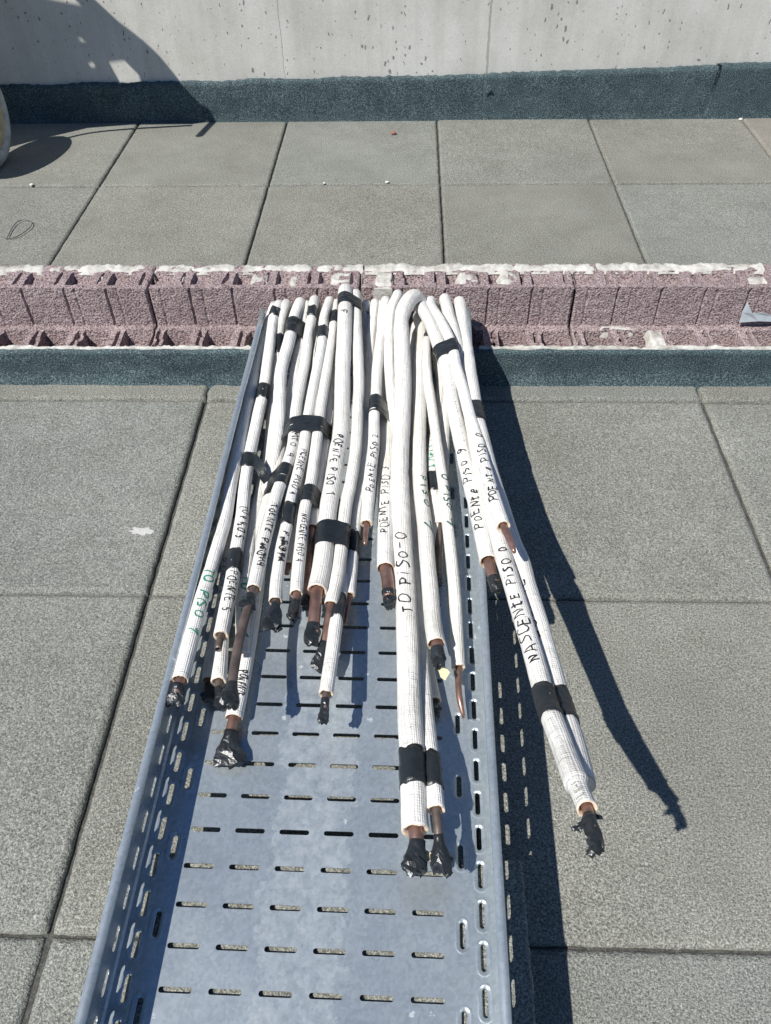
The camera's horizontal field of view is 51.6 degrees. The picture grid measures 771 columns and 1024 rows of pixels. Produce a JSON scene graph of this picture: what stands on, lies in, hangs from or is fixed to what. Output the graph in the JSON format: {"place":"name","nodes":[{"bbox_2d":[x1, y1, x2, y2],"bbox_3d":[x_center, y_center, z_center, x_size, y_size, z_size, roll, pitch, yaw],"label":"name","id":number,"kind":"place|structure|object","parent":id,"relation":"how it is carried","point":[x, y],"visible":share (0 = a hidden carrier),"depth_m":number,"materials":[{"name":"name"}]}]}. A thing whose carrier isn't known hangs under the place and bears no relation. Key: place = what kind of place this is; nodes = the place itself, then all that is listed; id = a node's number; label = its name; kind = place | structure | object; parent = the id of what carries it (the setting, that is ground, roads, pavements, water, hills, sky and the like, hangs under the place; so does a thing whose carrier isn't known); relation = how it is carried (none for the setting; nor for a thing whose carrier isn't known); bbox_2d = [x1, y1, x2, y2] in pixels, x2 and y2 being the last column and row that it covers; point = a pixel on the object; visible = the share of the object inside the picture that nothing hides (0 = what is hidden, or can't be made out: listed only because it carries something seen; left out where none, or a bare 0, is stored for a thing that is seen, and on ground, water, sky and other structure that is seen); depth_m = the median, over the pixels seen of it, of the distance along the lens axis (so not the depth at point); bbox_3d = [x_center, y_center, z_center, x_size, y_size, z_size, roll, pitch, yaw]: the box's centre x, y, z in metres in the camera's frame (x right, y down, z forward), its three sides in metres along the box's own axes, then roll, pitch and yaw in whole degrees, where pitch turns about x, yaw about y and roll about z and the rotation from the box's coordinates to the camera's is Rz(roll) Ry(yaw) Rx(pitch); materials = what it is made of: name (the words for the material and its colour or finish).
{"place":"outdoors","nodes":[
{"label":"outdoors","id":0,"kind":"place"},
{"bbox_2d":[0,89,10,166],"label":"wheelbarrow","id":1,"kind":"object","parent":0,"point":[5,135],"visible":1,"depth_m":2.92,"materials":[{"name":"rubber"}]},
{"bbox_2d":[0,385,770,1023],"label":"pavement","id":2,"kind":"structure","parent":0,"point":[620,499],"depth_m":1.40,"materials":[{"name":"grey concrete"}]},
{"bbox_2d":[130,527,153,535],"bbox_3d":[-0.503,0.041,1.641,0.054,0.004,0.023,0,46,2],"label":"mortar splash","id":3,"kind":"object","parent":2,"relation":"on","point":[142,531],"visible":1,"depth_m":1.64,"materials":[{"name":"white concrete"}]},
{"bbox_2d":[118,853,535,1023],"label":"paving slab","id":4,"kind":"structure","parent":2,"relation":"on","point":[521,990],"depth_m":1.02,"materials":[{"name":"grey concrete"}]},
{"bbox_2d":[74,309,511,1023],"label":"cable tray","id":5,"kind":"object","parent":4,"relation":"on","point":[456,979],"visible":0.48,"depth_m":1.09,"materials":[{"name":"metal"}]},
{"bbox_2d":[408,322,441,717],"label":"insulated pipe","id":6,"kind":"object","parent":5,"relation":"on","point":[436,698],"visible":0.3,"depth_m":1.47,"materials":[{"name":"plastic"}]},
{"bbox_2d":[0,123,770,1023],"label":"joint grit","id":7,"kind":"object","parent":2,"relation":"on","point":[50,935],"visible":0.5,"depth_m":1.30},
{"bbox_2d":[0,118,770,284],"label":"pavement","id":8,"kind":"structure","parent":0,"point":[544,192],"depth_m":2.73,"materials":[{"name":"grey concrete"}]},
{"bbox_2d":[5,219,31,238],"bbox_3d":[-1.181,-0.915,2.577,0.062,0.007,0.126,0,46,2],"label":"wire loop","id":9,"kind":"object","parent":8,"relation":"on","point":[7,237],"visible":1,"depth_m":2.57,"materials":[{"name":"grey metal"}]},
{"label":"roof slab","id":10,"kind":"structure","parent":0,"visible":0},
{"bbox_2d":[0,0,770,124],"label":"concrete wall","id":11,"kind":"structure","parent":10,"relation":"on","point":[131,61],"depth_m":3.04,"materials":[{"name":"concrete"}]},
{"bbox_2d":[0,262,770,391],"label":"block curb","id":12,"kind":"structure","parent":10,"relation":"on","point":[634,324],"depth_m":1.95,"materials":[{"name":"concrete"}]},
{"bbox_2d":[166,301,274,707],"bbox_3d":[-0.286,-0.051,1.600,0.037,0.220,1.106,1,46,2],"label":"insulated pipe","id":13,"kind":"object","parent":12,"relation":"on","point":[188,648],"visible":0.76,"depth_m":1.37,"materials":[{"name":"plastic"}]},
{"bbox_2d":[210,379,259,710],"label":"insulated pipe","id":14,"kind":"object","parent":12,"relation":"on","point":[218,681],"visible":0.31,"depth_m":1.25,"materials":[{"name":"plastic"}]},
{"bbox_2d":[200,326,285,702],"bbox_3d":[-0.267,-0.054,1.622,0.040,0.192,1.052,0,46,1],"label":"insulated pipe","id":15,"kind":"object","parent":12,"relation":"on","point":[207,694],"visible":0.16,"depth_m":1.25,"materials":[{"name":"plastic"}]},
{"bbox_2d":[213,300,281,651],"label":"insulated pipe","id":16,"kind":"object","parent":12,"relation":"on","point":[251,461],"visible":0.87,"depth_m":1.49,"materials":[{"name":"plastic"}]},
{"bbox_2d":[213,297,305,769],"bbox_3d":[-0.214,-0.040,1.575,0.052,0.237,1.169,0,46,2],"label":"insulated pipe","id":17,"kind":"object","parent":12,"relation":"on","point":[230,753],"visible":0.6,"depth_m":1.34,"materials":[{"name":"plastic"}]},
{"bbox_2d":[284,316,304,342],"bbox_3d":[-0.200,-0.405,1.799,0.051,0.054,0.058,0,46,2],"label":"tape wrap","id":18,"kind":"object","parent":17,"relation":"attached to","point":[295,324],"visible":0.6,"depth_m":1.79,"materials":[{"name":"black plastic"}]},
{"bbox_2d":[235,299,291,653],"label":"insulated pipe","id":19,"kind":"object","parent":12,"relation":"on","point":[249,545],"visible":0.41,"depth_m":1.48,"materials":[{"name":"plastic"}]},
{"bbox_2d":[219,295,321,710],"bbox_3d":[-0.188,-0.060,1.577,0.036,0.262,1.139,2,46,3],"label":"insulated pipe","id":20,"kind":"object","parent":12,"relation":"on","point":[230,696],"visible":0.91,"depth_m":1.38,"materials":[{"name":"plastic"}]},
{"bbox_2d":[247,300,314,612],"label":"insulated pipe","id":21,"kind":"object","parent":12,"relation":"on","point":[292,378],"visible":0.26,"depth_m":1.67,"materials":[{"name":"plastic"}]},
{"bbox_2d":[263,462,292,495],"bbox_3d":[-0.204,-0.057,1.510,0.057,0.065,0.061,0,46,2],"label":"tape wrap","id":22,"kind":"object","parent":21,"relation":"attached to","point":[285,468],"visible":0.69,"depth_m":1.49,"materials":[{"name":"black plastic"}]},
{"bbox_2d":[281,415,332,443],"bbox_3d":[-0.165,-0.156,1.597,0.117,0.063,0.050,0,46,2],"label":"tape wrap","id":23,"kind":"object","parent":21,"relation":"attached to","point":[311,423],"visible":0.49,"depth_m":1.58,"materials":[{"name":"black plastic"}]},
{"bbox_2d":[262,296,333,632],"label":"insulated pipe","id":24,"kind":"object","parent":12,"relation":"on","point":[272,619],"visible":0.92,"depth_m":1.46,"materials":[{"name":"plastic"}]},
{"bbox_2d":[284,321,318,574],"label":"insulated pipe","id":25,"kind":"object","parent":12,"relation":"on","point":[288,566],"visible":0.17,"depth_m":1.45,"materials":[{"name":"plastic"}]},
{"bbox_2d":[286,299,337,623],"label":"insulated pipe","id":26,"kind":"object","parent":12,"relation":"on","point":[298,566],"visible":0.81,"depth_m":1.48,"materials":[{"name":"plastic"}]},
{"bbox_2d":[299,483,321,508],"bbox_3d":[-0.136,-0.021,1.464,0.040,0.049,0.048,0,46,2],"label":"tape wrap","id":27,"kind":"object","parent":26,"relation":"attached to","point":[312,493],"visible":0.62,"depth_m":1.45,"materials":[{"name":"black plastic"}]},
{"bbox_2d":[300,337,336,611],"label":"insulated pipe","id":28,"kind":"object","parent":12,"relation":"on","point":[314,511],"visible":0.38,"depth_m":1.49,"materials":[{"name":"plastic"}]},
{"bbox_2d":[304,283,352,646],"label":"insulated pipe","id":29,"kind":"object","parent":12,"relation":"on","point":[318,584],"visible":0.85,"depth_m":1.50,"materials":[{"name":"plastic"}]},
{"bbox_2d":[337,291,361,311],"bbox_3d":[-0.082,-0.475,1.825,0.058,0.049,0.043,0,46,2],"label":"tape wrap","id":30,"kind":"object","parent":29,"relation":"attached to","point":[350,298],"visible":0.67,"depth_m":1.81,"materials":[{"name":"black plastic"}]},
{"bbox_2d":[310,289,363,673],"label":"insulated pipe","id":31,"kind":"object","parent":12,"relation":"on","point":[335,585],"visible":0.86,"depth_m":1.49,"materials":[{"name":"plastic"}]},
{"bbox_2d":[314,519,350,549],"bbox_3d":[-0.093,0.043,1.394,0.062,0.038,0.058,0,46,2],"label":"tape wrap","id":32,"kind":"object","parent":31,"relation":"attached to","point":[333,531],"visible":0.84,"depth_m":1.39,"materials":[{"name":"black plastic"}]},
{"bbox_2d":[317,299,370,724],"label":"insulated pipe","id":33,"kind":"object","parent":12,"relation":"on","point":[328,678],"visible":0.48,"depth_m":1.23,"materials":[{"name":"plastic"}]},
{"bbox_2d":[343,298,378,625],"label":"insulated pipe","id":34,"kind":"object","parent":12,"relation":"on","point":[353,553],"visible":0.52,"depth_m":1.52,"materials":[{"name":"plastic"}]},
{"bbox_2d":[360,296,389,545],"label":"insulated pipe","id":35,"kind":"object","parent":12,"relation":"on","point":[368,498],"visible":0.82,"depth_m":1.56,"materials":[{"name":"plastic"}]},
{"bbox_2d":[376,300,395,610],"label":"insulated pipe","id":36,"kind":"object","parent":12,"relation":"on","point":[385,560],"visible":0.49,"depth_m":1.44,"materials":[{"name":"plastic"}]},
{"bbox_2d":[368,393,389,421],"bbox_3d":[-0.009,-0.204,1.653,0.053,0.070,0.056,0,46,2],"label":"tape wrap","id":37,"kind":"object","parent":36,"relation":"attached to","point":[378,402],"visible":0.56,"depth_m":1.63,"materials":[{"name":"black plastic"}]},
{"bbox_2d":[390,289,441,877],"bbox_3d":[0.068,0.011,1.498,0.122,0.270,1.340,0,46,2],"label":"insulated pipe","id":38,"kind":"object","parent":12,"relation":"on","point":[413,795],"visible":0.82,"depth_m":1.27,"materials":[{"name":"plastic"}]},
{"bbox_2d":[383,290,453,878],"bbox_3d":[0.038,0.020,1.508,0.055,0.244,1.341,-2,46,-1],"label":"insulated pipe","id":39,"kind":"object","parent":12,"relation":"on","point":[441,859],"visible":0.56,"depth_m":1.16,"materials":[{"name":"plastic"}]},
{"bbox_2d":[412,312,449,679],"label":"insulated pipe","id":40,"kind":"object","parent":12,"relation":"on","point":[435,638],"visible":0.91,"depth_m":1.44,"materials":[{"name":"plastic"}]},
{"bbox_2d":[427,348,442,559],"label":"insulated pipe","id":41,"kind":"object","parent":12,"relation":"on","point":[432,485],"visible":0.45,"depth_m":1.55,"materials":[{"name":"plastic"}]},
{"bbox_2d":[434,338,449,587],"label":"insulated pipe","id":42,"kind":"object","parent":12,"relation":"on","point":[445,430],"visible":0.32,"depth_m":1.48,"materials":[{"name":"plastic"}]},
{"bbox_2d":[423,331,465,717],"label":"insulated pipe","id":43,"kind":"object","parent":12,"relation":"on","point":[456,629],"visible":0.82,"depth_m":1.43,"materials":[{"name":"plastic"}]},
{"bbox_2d":[415,301,501,594],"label":"insulated pipe","id":44,"kind":"object","parent":12,"relation":"on","point":[487,561],"visible":0.77,"depth_m":1.46,"materials":[{"name":"plastic"}]},
{"bbox_2d":[426,296,515,553],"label":"insulated pipe","id":45,"kind":"object","parent":12,"relation":"on","point":[496,504],"visible":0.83,"depth_m":1.45,"materials":[{"name":"plastic"}]},
{"bbox_2d":[433,337,459,363],"bbox_3d":[0.129,-0.339,1.685,0.055,0.041,0.044,-9,46,-8],"label":"tape wrap","id":46,"kind":"object","parent":45,"relation":"attached to","point":[443,347],"visible":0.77,"depth_m":1.67,"materials":[{"name":"black plastic"}]},
{"bbox_2d":[439,293,604,858],"bbox_3d":[0.176,-0.027,1.405,0.042,0.450,1.411,-3,46,-1],"label":"insulated pipe","id":47,"kind":"object","parent":12,"relation":"on","point":[570,767],"visible":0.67,"depth_m":1.01,"materials":[{"name":"plastic"}]},
{"bbox_2d":[453,296,595,792],"bbox_3d":[0.193,-0.039,1.457,0.050,0.393,1.315,-3,46,-1],"label":"insulated pipe","id":48,"kind":"object","parent":12,"relation":"on","point":[537,610],"visible":0.63,"depth_m":1.18,"materials":[{"name":"plastic"}]},
{"bbox_2d":[739,302,770,322],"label":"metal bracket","id":49,"kind":"object","parent":12,"relation":"on","point":[747,315],"visible":1,"depth_m":1.93,"materials":[{"name":"silver metal"}]}
]}

